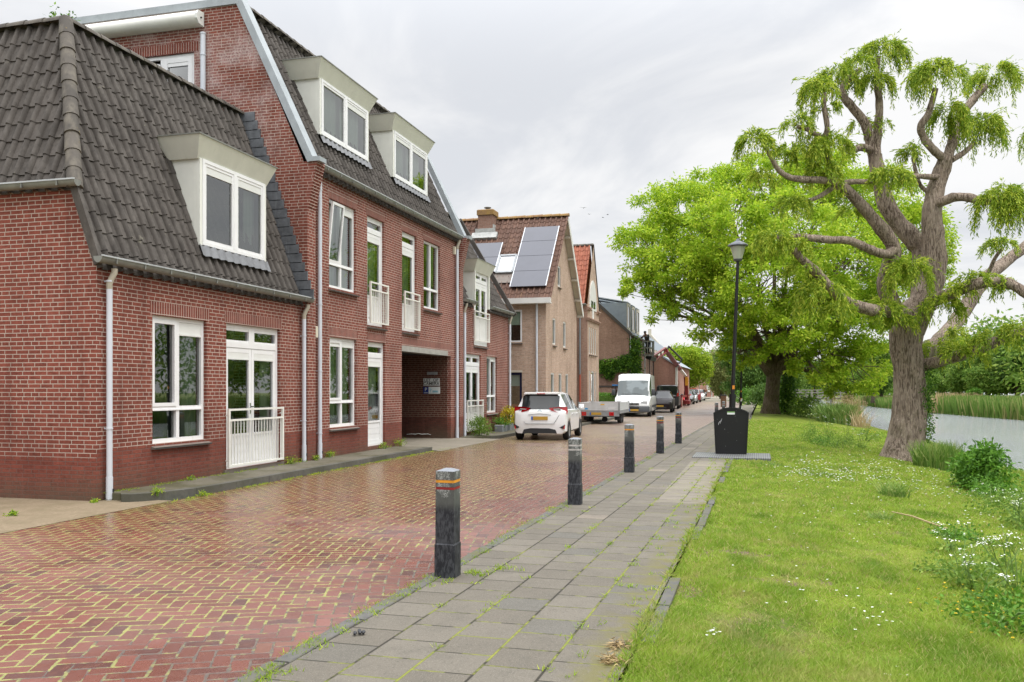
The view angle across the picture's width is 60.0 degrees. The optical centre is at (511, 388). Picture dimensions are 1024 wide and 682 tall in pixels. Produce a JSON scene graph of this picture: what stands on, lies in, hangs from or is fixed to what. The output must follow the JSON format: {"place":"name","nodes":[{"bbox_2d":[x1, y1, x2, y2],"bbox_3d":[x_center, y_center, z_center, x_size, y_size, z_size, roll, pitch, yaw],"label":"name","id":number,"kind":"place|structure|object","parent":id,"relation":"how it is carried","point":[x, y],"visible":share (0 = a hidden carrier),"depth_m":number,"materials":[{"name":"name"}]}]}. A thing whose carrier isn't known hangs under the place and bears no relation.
{"place":"outdoors","nodes":[
{"label":"outdoors","id":0,"kind":"place"},
{"bbox_2d":[0,497,169,533],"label":"gravel yard","id":1,"kind":"structure","parent":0,"point":[35,512],"depth_m":11.86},
{"bbox_2d":[0,15,314,500],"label":"brick house","id":2,"kind":"structure","parent":0,"point":[139,285],"depth_m":14.04,"materials":[{"name":"red brick"}]},
{"bbox_2d":[151,315,211,449],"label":"window","id":3,"kind":"structure","parent":2,"relation":"in","point":[187,329],"depth_m":14.96,"materials":[{"name":"white paint"}]},
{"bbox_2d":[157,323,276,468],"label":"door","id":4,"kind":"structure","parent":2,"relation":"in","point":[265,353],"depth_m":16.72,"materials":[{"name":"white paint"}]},
{"bbox_2d":[105,446,424,500],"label":"sidewalk","id":5,"kind":"structure","parent":0,"point":[197,482],"depth_m":16.17,"materials":[{"name":"grey concrete"}]},
{"bbox_2d":[0,399,742,681],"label":"road","id":6,"kind":"structure","parent":0,"point":[227,585],"depth_m":8.56,"materials":[{"name":"brick"}]},
{"bbox_2d":[104,436,729,681],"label":"weeds","id":7,"kind":"object","parent":6,"relation":"on","point":[500,567],"visible":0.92,"depth_m":7.65,"materials":[{"name":"green plant"}]},
{"bbox_2d":[514,389,583,439],"bbox_3d":[1.281,0.789,29.596,2.060,1.662,3.973,0,0,12],"label":"parked car","id":8,"kind":"object","parent":6,"relation":"on","point":[536,413],"visible":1,"depth_m":27.81,"materials":[{"name":"white metal"}]},
{"bbox_2d":[490,398,709,438],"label":"strip","id":9,"kind":"object","parent":6,"relation":"on","point":[514,433],"visible":0.24,"depth_m":39.53,"materials":[{"name":"grey concrete"}]},
{"bbox_2d":[578,401,628,422],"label":"trailer","id":10,"kind":"object","parent":6,"relation":"on","point":[591,410],"visible":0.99,"depth_m":40.35,"materials":[{"name":"silver metal"}]},
{"bbox_2d":[612,374,655,416],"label":"panel van","id":11,"kind":"object","parent":6,"relation":"on","point":[637,391],"visible":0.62,"depth_m":51.57,"materials":[{"name":"white metal"}]},
{"bbox_2d":[655,391,675,411],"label":"parked car","id":12,"kind":"object","parent":6,"relation":"on","point":[665,399],"visible":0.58,"depth_m":59.98,"materials":[{"name":"grey metal"}]},
{"bbox_2d":[642,341,690,406],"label":"boom lift","id":13,"kind":"object","parent":6,"relation":"on","point":[651,357],"visible":0.88,"depth_m":72.77,"materials":[{"name":"metal"}]},
{"bbox_2d":[656,385,682,408],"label":"parked car","id":14,"kind":"object","parent":6,"relation":"on","point":[674,390],"visible":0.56,"depth_m":70.61,"materials":[{"name":"black metal"}]},
{"bbox_2d":[1,395,745,533],"bbox_3d":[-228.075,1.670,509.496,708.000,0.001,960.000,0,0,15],"label":"ground","id":15,"kind":"structure","parent":0,"point":[152,504],"depth_m":11.58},
{"bbox_2d":[9,0,471,460],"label":"brick house","id":16,"kind":"structure","parent":15,"relation":"on","point":[383,245],"depth_m":20.91,"materials":[{"name":"red brick"}]},
{"bbox_2d":[143,53,193,83],"bbox_3d":[-7.745,-6.335,19.359,1.710,1.910,0.441,0,0,15],"label":"terrace door","id":17,"kind":"structure","parent":16,"relation":"in","point":[167,62],"depth_m":19.38,"materials":[{"name":"white paint"}]},
{"bbox_2d":[328,199,359,296],"bbox_3d":[-3.944,-3.192,20.346,0.305,2.057,1.460,0,0,15],"label":"window","id":18,"kind":"structure","parent":16,"relation":"in","point":[338,216],"depth_m":20.37,"materials":[{"name":"white paint"}]},
{"bbox_2d":[329,337,359,431],"bbox_3d":[-3.936,-0.097,20.375,0.305,2.107,1.460,0,0,15],"label":"window","id":19,"kind":"structure","parent":16,"relation":"in","point":[338,346],"depth_m":20.41,"materials":[{"name":"white paint"}]},
{"bbox_2d":[330,342,382,445],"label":"door","id":20,"kind":"structure","parent":16,"relation":"in","point":[375,427],"depth_m":22.38,"materials":[{"name":"white paint"}]},
{"bbox_2d":[367,216,381,326],"bbox_3d":[-3.530,-2.885,22.110,0.186,2.670,1.020,0,0,15],"label":"door","id":21,"kind":"structure","parent":16,"relation":"in","point":[374,237],"depth_m":22.31,"materials":[{"name":"white paint"}]},
{"bbox_2d":[367,225,413,331],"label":"door","id":22,"kind":"structure","parent":16,"relation":"in","point":[407,249],"depth_m":24.51,"materials":[{"name":"white paint"}]},
{"bbox_2d":[402,239,442,314],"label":"window","id":23,"kind":"structure","parent":16,"relation":"in","point":[428,288],"depth_m":26.00,"materials":[{"name":"white paint"}]},
{"bbox_2d":[423,378,439,385],"bbox_3d":[-2.507,-0.205,27.639,0.533,0.228,0.030,0,0,15],"label":"warning sign","id":24,"kind":"object","parent":16,"relation":"attached to","point":[431,381],"visible":1,"depth_m":27.63,"materials":[{"name":"white metal"}]},
{"bbox_2d":[423,387,439,393],"bbox_3d":[-2.503,0.055,27.634,0.546,0.214,0.036,0,0,15],"label":"parking sign","id":25,"kind":"object","parent":16,"relation":"attached to","point":[431,390],"visible":1,"depth_m":27.63,"materials":[{"name":"metal"}]},
{"bbox_2d":[121,447,431,503],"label":"kerb","id":26,"kind":"structure","parent":15,"relation":"on","point":[176,494],"depth_m":14.75,"materials":[{"name":"grey concrete"}]},
{"bbox_2d":[233,421,713,681],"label":"path kerb","id":27,"kind":"structure","parent":15,"relation":"on","point":[288,657],"depth_m":6.55,"materials":[{"name":"grey concrete"}]},
{"bbox_2d":[511,243,600,420],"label":"brick house","id":28,"kind":"structure","parent":15,"relation":"on","point":[588,380],"depth_m":43.81,"materials":[{"name":"beige brick"}]},
{"bbox_2d":[589,281,596,318],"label":"arched window","id":29,"kind":"structure","parent":28,"relation":"in","point":[592,296],"depth_m":44.01,"materials":[{"name":"white glass"}]},
{"bbox_2d":[599,385,617,393],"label":"garden wall","id":30,"kind":"structure","parent":15,"relation":"on","point":[605,388],"depth_m":58.52,"materials":[{"name":"brown brick"}]},
{"bbox_2d":[587,297,644,384],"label":"brick house","id":31,"kind":"structure","parent":15,"relation":"on","point":[619,323],"depth_m":61.21,"materials":[{"name":"brown brick"}]},
{"bbox_2d":[599,335,644,380],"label":"climbing plant","id":32,"kind":"object","parent":31,"relation":"attached to","point":[631,361],"visible":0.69,"depth_m":60.71,"materials":[{"name":"green plant"}]},
{"bbox_2d":[643,349,656,375],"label":"brick house","id":33,"kind":"structure","parent":15,"relation":"on","point":[648,365],"depth_m":71.88,"materials":[{"name":"brown brick"}]},
{"bbox_2d":[640,329,663,355],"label":"house","id":34,"kind":"structure","parent":15,"relation":"on","point":[658,346],"depth_m":117.46,"materials":[{"name":"tile"}]},
{"bbox_2d":[654,356,689,407],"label":"brick house","id":35,"kind":"structure","parent":15,"relation":"on","point":[666,372],"depth_m":76.02,"materials":[{"name":"brick"}]},
{"bbox_2d":[712,329,771,400],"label":"tree","id":36,"kind":"object","parent":15,"relation":"on","point":[754,377],"visible":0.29,"depth_m":118.05,"materials":[{"name":"green plant"}]},
{"bbox_2d":[402,438,498,450],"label":"driveway","id":37,"kind":"structure","parent":0,"point":[438,444],"depth_m":25.81,"materials":[{"name":"grey concrete"}]},
{"bbox_2d":[446,211,516,435],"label":"brick house","id":38,"kind":"structure","parent":0,"point":[487,314],"depth_m":31.05,"materials":[{"name":"red brick"}]},
{"bbox_2d":[466,354,478,431],"bbox_3d":[-1.416,0.140,29.699,0.224,2.560,1.701,0,0,12],"label":"door","id":39,"kind":"structure","parent":38,"relation":"in","point":[471,367],"depth_m":29.82,"materials":[{"name":"white paint"}]},
{"bbox_2d":[474,272,486,346],"bbox_3d":[-1.138,-2.695,30.423,0.227,2.470,1.440,0,0,15],"label":"balcony door","id":40,"kind":"structure","parent":38,"relation":"in","point":[481,286],"depth_m":30.45,"materials":[{"name":"white paint"}]},
{"bbox_2d":[466,357,498,415],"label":"window","id":41,"kind":"structure","parent":38,"relation":"in","point":[489,359],"depth_m":31.92,"materials":[{"name":"white paint"}]},
{"bbox_2d":[256,402,756,681],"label":"footpath","id":42,"kind":"structure","parent":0,"point":[515,637],"depth_m":6.77,"materials":[{"name":"concrete"}]},
{"bbox_2d":[434,468,460,578],"bbox_3d":[-0.552,1.183,7.645,0.184,0.995,0.184,1,1,15],"label":"bollard","id":43,"kind":"object","parent":42,"relation":"on","point":[447,554],"visible":0.94,"depth_m":7.57,"materials":[{"name":"black metal"}]},
{"bbox_2d":[568,437,582,504],"bbox_3d":[0.883,1.183,12.412,0.184,0.995,0.184,0,0,14],"label":"bollard","id":44,"kind":"object","parent":42,"relation":"on","point":[575,490],"visible":0.94,"depth_m":12.33,"materials":[{"name":"black metal"}]},
{"bbox_2d":[595,647,632,666],"bbox_3d":[0.590,1.608,5.247,0.263,0.124,0.232,0,0,-41],"label":"turf clod","id":45,"kind":"object","parent":42,"relation":"on","point":[612,658],"visible":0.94,"depth_m":5.23,"materials":[{"name":"plant"}]},
{"bbox_2d":[602,635,635,651],"bbox_3d":[0.661,1.607,5.540,0.233,0.135,0.284,0,0,15],"label":"turf clod","id":46,"kind":"object","parent":42,"relation":"on","point":[618,644],"visible":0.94,"depth_m":5.53,"materials":[{"name":"plant"}]},
{"bbox_2d":[624,424,634,472],"bbox_3d":[2.270,1.183,17.172,0.184,0.995,0.184,0,-1,15],"label":"bollard","id":47,"kind":"object","parent":42,"relation":"on","point":[629,462],"visible":0.92,"depth_m":17.09,"materials":[{"name":"black metal"}]},
{"bbox_2d":[656,416,663,453],"bbox_3d":[3.692,1.183,22.118,0.184,0.995,0.184,0,0,14],"label":"bollard","id":48,"kind":"object","parent":42,"relation":"on","point":[660,437],"visible":0.95,"depth_m":22.04,"materials":[{"name":"black metal"}]},
{"bbox_2d":[675,412,681,443],"bbox_3d":[4.903,1.183,26.140,0.184,0.995,0.184,0,0,15],"label":"bollard","id":49,"kind":"object","parent":42,"relation":"on","point":[678,427],"visible":0.94,"depth_m":26.06,"materials":[{"name":"black metal"}]},
{"bbox_2d":[728,239,747,406],"bbox_3d":[5.949,-1.114,23.400,0.540,5.675,0.530,0,0,15],"label":"street lamp","id":50,"kind":"object","parent":42,"relation":"on","point":[737,246],"visible":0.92,"depth_m":23.36,"materials":[{"name":"black metal"}]},
{"bbox_2d":[0,0,1023,403],"label":"sky","id":51,"kind":"structure","parent":0,"point":[527,107],"materials":[{"name":"white"}]},
{"bbox_2d":[462,207,583,425],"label":"brick house","id":52,"kind":"structure","parent":0,"point":[531,258],"depth_m":37.32,"materials":[{"name":"beige brick"}]},
{"bbox_2d":[508,310,522,343],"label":"window","id":53,"kind":"structure","parent":52,"relation":"in","point":[516,330],"depth_m":37.12,"materials":[{"name":"white paint"}]},
{"bbox_2d":[511,372,521,424],"bbox_3d":[-0.289,0.425,36.148,1.480,2.150,0.070,0,0,15],"label":"garden door","id":54,"kind":"structure","parent":52,"relation":"in","point":[516,377],"depth_m":36.01,"materials":[{"name":"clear glass"}]},
{"bbox_2d":[461,398,705,438],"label":"sidewalk","id":55,"kind":"structure","parent":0,"point":[487,436],"depth_m":30.19,"materials":[{"name":"grey concrete"}]},
{"bbox_2d":[466,414,494,435],"bbox_3d":[-1.026,1.184,28.937,1.093,0.831,1.162,0,0,15],"label":"shrub","id":56,"kind":"object","parent":55,"relation":"on","point":[480,424],"visible":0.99,"depth_m":28.84,"materials":[{"name":"green plant"}]},
{"bbox_2d":[494,424,506,431],"bbox_3d":[-0.396,1.407,31.681,0.312,0.245,0.624,0,0,15],"label":"planter","id":57,"kind":"object","parent":55,"relation":"on","point":[499,428],"visible":0.8,"depth_m":31.40,"materials":[{"name":"grey concrete"}]},
{"bbox_2d":[492,414,513,427],"bbox_3d":[-0.337,1.164,31.714,0.924,0.522,0.722,0,0,15],"label":"shrub","id":58,"kind":"object","parent":57,"relation":"in","point":[500,421],"visible":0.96,"depth_m":31.63,"materials":[{"name":"green plant"}]},
{"bbox_2d":[507,423,513,430],"bbox_3d":[-0.115,1.407,32.589,0.240,0.245,0.480,0,0,15],"label":"planter","id":59,"kind":"object","parent":55,"relation":"on","point":[510,427],"visible":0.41,"depth_m":32.35,"materials":[{"name":"grey concrete"}]},
{"bbox_2d":[500,405,514,423],"bbox_3d":[-0.104,0.994,32.623,0.866,0.836,0.853,0,0,15],"label":"shrub","id":60,"kind":"object","parent":59,"relation":"in","point":[508,411],"visible":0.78,"depth_m":32.56,"materials":[{"name":"yellow plant"}]},
{"bbox_2d":[599,392,615,401],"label":"hedge","id":61,"kind":"object","parent":55,"relation":"on","point":[606,397],"visible":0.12,"depth_m":55.80,"materials":[{"name":"green plant"}]},
{"bbox_2d":[698,396,738,401],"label":"pavement","id":62,"kind":"structure","parent":0,"point":[714,399],"depth_m":130.40,"materials":[{"name":"grey concrete"}]},
{"bbox_2d":[663,342,716,387],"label":"tree","id":63,"kind":"object","parent":62,"relation":"on","point":[700,364],"visible":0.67,"depth_m":110.96,"materials":[{"name":"green plant"}]},
{"bbox_2d":[707,349,730,398],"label":"tree","id":64,"kind":"object","parent":62,"relation":"on","point":[717,378],"visible":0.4,"depth_m":137.99,"materials":[{"name":"green plant"}]},
{"bbox_2d":[606,403,1023,681],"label":"lawn","id":65,"kind":"structure","parent":0,"point":[757,415],"depth_m":7.71,"materials":[{"name":"green plant"}]},
{"bbox_2d":[643,415,751,642],"bbox_3d":[6.454,1.645,25.380,0.120,0.069,58.988,0,0,16],"label":"path edging","id":66,"kind":"object","parent":65,"relation":"on","point":[668,595],"visible":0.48,"depth_m":7.21,"materials":[{"name":"grey concrete"}]},
{"bbox_2d":[692,452,770,460],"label":"metal deck","id":67,"kind":"structure","parent":65,"relation":"on","point":[759,456],"depth_m":20.76,"materials":[{"name":"grey metal"}]},
{"bbox_2d":[713,407,748,453],"bbox_3d":[5.384,1.026,21.797,0.834,1.127,0.550,0,0,15],"label":"waste container","id":68,"kind":"object","parent":67,"relation":"on","point":[731,429],"visible":1,"depth_m":21.56,"materials":[{"name":"black paint"}]},
{"bbox_2d":[730,384,761,405],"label":"shrub","id":69,"kind":"object","parent":65,"relation":"on","point":[745,393],"visible":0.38,"depth_m":88.11,"materials":[{"name":"green plant"}]},
{"bbox_2d":[743,383,765,408],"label":"shrub","id":70,"kind":"object","parent":65,"relation":"on","point":[759,394],"visible":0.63,"depth_m":73.30,"materials":[{"name":"green plant"}]},
{"bbox_2d":[604,144,963,413],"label":"ash tree","id":71,"kind":"object","parent":65,"relation":"on","point":[705,264],"visible":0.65,"depth_m":55.64,"materials":[{"name":"green plant"}]},
{"bbox_2d":[779,372,801,414],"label":"shrub","id":72,"kind":"object","parent":65,"relation":"on","point":[787,385],"visible":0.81,"depth_m":60.53,"materials":[{"name":"green plant"}]},
{"bbox_2d":[782,389,826,417],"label":"shrub","id":73,"kind":"object","parent":65,"relation":"on","point":[803,406],"visible":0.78,"depth_m":58.90,"materials":[{"name":"green plant"}]},
{"bbox_2d":[792,426,829,441],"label":"bank weeds","id":74,"kind":"object","parent":65,"relation":"on","point":[807,435],"visible":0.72,"depth_m":29.58,"materials":[{"name":"green plant"}]},
{"bbox_2d":[807,402,866,425],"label":"reed clump","id":75,"kind":"object","parent":65,"relation":"on","point":[830,412],"visible":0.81,"depth_m":50.78,"materials":[{"name":"green plant"}]},
{"bbox_2d":[813,430,865,449],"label":"bank weeds","id":76,"kind":"object","parent":65,"relation":"on","point":[838,443],"visible":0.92,"depth_m":27.02,"materials":[{"name":"green plant"}]},
{"bbox_2d":[825,391,867,419],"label":"reed clump","id":77,"kind":"object","parent":65,"relation":"on","point":[848,402],"visible":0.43,"depth_m":53.83,"materials":[{"name":"beige plant"}]},
{"bbox_2d":[705,453,993,674],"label":"daisies","id":78,"kind":"object","parent":65,"relation":"on","point":[852,503],"visible":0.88,"depth_m":17.29,"materials":[{"name":"white plant"}]},
{"bbox_2d":[844,408,876,427],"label":"reed clump","id":79,"kind":"object","parent":65,"relation":"on","point":[857,422],"visible":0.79,"depth_m":49.86,"materials":[{"name":"beige plant"}]},
{"bbox_2d":[854,425,885,441],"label":"bank weeds","id":80,"kind":"object","parent":65,"relation":"on","point":[867,433],"visible":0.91,"depth_m":33.50,"materials":[{"name":"green plant"}]},
{"bbox_2d":[729,29,1023,461],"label":"willow tree","id":81,"kind":"object","parent":65,"relation":"on","point":[914,357],"visible":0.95,"depth_m":24.27,"materials":[{"name":"green plant"}]},
{"bbox_2d":[866,509,898,520],"bbox_3d":[4.985,1.763,12.088,0.564,0.176,0.512,0,0,15],"label":"grass tuft","id":82,"kind":"object","parent":65,"relation":"on","point":[880,516],"visible":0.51,"depth_m":12.06,"materials":[{"name":"green plant"}]},
{"bbox_2d":[872,479,921,498],"bbox_3d":[6.524,1.708,14.912,0.950,0.350,0.941,0,0,15],"label":"grass tuft","id":83,"kind":"object","parent":65,"relation":"on","point":[894,491],"visible":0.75,"depth_m":14.80,"materials":[{"name":"green plant"}]},
{"bbox_2d":[905,439,967,471],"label":"tall grass","id":84,"kind":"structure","parent":65,"relation":"on","point":[937,456],"depth_m":22.01,"materials":[{"name":"green plant"}]},
{"bbox_2d":[932,521,974,554],"bbox_3d":[4.904,1.724,9.880,0.435,0.457,0.638,0,0,24],"label":"cow parsley","id":85,"kind":"object","parent":65,"relation":"on","point":[953,544],"visible":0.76,"depth_m":9.91,"materials":[{"name":"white plant"}]},
{"bbox_2d":[928,533,989,595],"bbox_3d":[4.076,1.639,8.064,0.520,0.592,0.822,0,0,15],"label":"cow parsley","id":86,"kind":"object","parent":65,"relation":"on","point":[959,575],"visible":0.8,"depth_m":8.02,"materials":[{"name":"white plant"}]},
{"bbox_2d":[927,519,996,543],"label":"bank weeds","id":87,"kind":"object","parent":65,"relation":"on","point":[951,534],"visible":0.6,"depth_m":10.74,"materials":[{"name":"green plant"}]},
{"bbox_2d":[910,545,1022,589],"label":"bank weeds","id":88,"kind":"object","parent":65,"relation":"on","point":[978,557],"visible":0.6,"depth_m":8.48,"materials":[{"name":"green plant"}]},
{"bbox_2d":[919,575,1023,640],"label":"bank weeds","id":89,"kind":"object","parent":65,"relation":"on","point":[1005,604],"visible":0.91,"depth_m":6.77,"materials":[{"name":"green plant"}]},
{"bbox_2d":[942,470,1023,500],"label":"bank weeds","id":90,"kind":"object","parent":65,"relation":"on","point":[984,489],"visible":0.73,"depth_m":15.97,"materials":[{"name":"green plant"}]},
{"bbox_2d":[945,437,1023,493],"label":"shrub","id":91,"kind":"object","parent":65,"relation":"on","point":[981,459],"visible":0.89,"depth_m":17.43,"materials":[{"name":"green plant"}]},
{"bbox_2d":[956,481,1023,517],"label":"bank weeds","id":92,"kind":"object","parent":65,"relation":"on","point":[1001,507],"visible":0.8,"depth_m":13.24,"materials":[{"name":"green plant"}]},
{"bbox_2d":[957,520,1023,569],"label":"cow parsley","id":93,"kind":"object","parent":65,"relation":"on","point":[1002,559],"visible":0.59,"depth_m":8.91,"materials":[{"name":"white plant"}]},
{"bbox_2d":[959,561,1022,606],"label":"cow parsley","id":94,"kind":"object","parent":65,"relation":"on","point":[977,590],"visible":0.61,"depth_m":7.49,"materials":[{"name":"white plant"}]},
{"bbox_2d":[971,527,1023,601],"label":"cow parsley","id":95,"kind":"object","parent":65,"relation":"on","point":[1012,579],"visible":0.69,"depth_m":7.72,"materials":[{"name":"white plant"}]},
{"bbox_2d":[991,494,1023,530],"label":"cow parsley","id":96,"kind":"object","parent":65,"relation":"on","point":[1019,524],"visible":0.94,"depth_m":11.94,"materials":[{"name":"green plant"}]},
{"bbox_2d":[998,489,1023,525],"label":"cow parsley","id":97,"kind":"object","parent":65,"relation":"on","point":[1015,513],"visible":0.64,"depth_m":12.40,"materials":[{"name":"green plant"}]},
{"bbox_2d":[780,399,1023,469],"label":"water","id":98,"kind":"structure","parent":0,"point":[1006,433],"depth_m":54.58,"materials":[{"name":"grey liquid"}]},
{"bbox_2d":[796,390,845,402],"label":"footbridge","id":99,"kind":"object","parent":98,"relation":"in","point":[831,400],"visible":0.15,"depth_m":146.34,"materials":[{"name":"grey wood"}]},
{"bbox_2d":[843,392,1023,420],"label":"reed bed","id":100,"kind":"object","parent":98,"relation":"in","point":[1000,407],"visible":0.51,"depth_m":79.89,"materials":[{"name":"green plant"}]},
{"bbox_3d":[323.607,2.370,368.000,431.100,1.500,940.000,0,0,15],"label":"far bank","id":101,"kind":"structure","parent":0,"visible":0},
{"bbox_2d":[780,356,816,390],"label":"tree","id":102,"kind":"object","parent":101,"relation":"on","point":[803,381],"visible":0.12,"depth_m":172.56,"materials":[{"name":"green plant"}]},
{"bbox_2d":[723,357,928,396],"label":"distant wood","id":103,"kind":"object","parent":101,"relation":"on","point":[890,391],"visible":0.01,"depth_m":211.25,"materials":[{"name":"green plant"}]},
{"bbox_2d":[850,338,892,402],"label":"tree","id":104,"kind":"object","parent":101,"relation":"on","point":[876,358],"visible":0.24,"depth_m":119.47,"materials":[{"name":"green plant"}]},
{"bbox_2d":[869,372,892,396],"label":"tree","id":105,"kind":"object","parent":101,"relation":"on","point":[888,383],"visible":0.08,"depth_m":126.01,"materials":[{"name":"green plant"}]},
{"bbox_2d":[925,364,951,393],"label":"tree","id":106,"kind":"object","parent":101,"relation":"on","point":[940,375],"visible":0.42,"depth_m":103.32,"materials":[{"name":"green plant"}]},
{"bbox_2d":[942,360,970,393],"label":"tree","id":107,"kind":"object","parent":101,"relation":"on","point":[955,383],"visible":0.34,"depth_m":99.19,"materials":[{"name":"green plant"}]},
{"bbox_2d":[951,302,1023,395],"bbox_3d":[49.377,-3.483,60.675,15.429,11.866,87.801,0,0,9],"label":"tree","id":108,"kind":"object","parent":101,"relation":"on","point":[1016,376],"visible":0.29,"depth_m":87.76,"materials":[{"name":"green plant"}]},
{"bbox_2d":[962,349,1014,396],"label":"tree","id":109,"kind":"object","parent":101,"relation":"on","point":[987,384],"visible":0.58,"depth_m":93.19,"materials":[{"name":"green plant"}]},
{"bbox_2d":[991,340,1023,395],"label":"tree","id":110,"kind":"object","parent":101,"relation":"on","point":[1019,362],"visible":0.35,"depth_m":90.58,"materials":[{"name":"green plant"}]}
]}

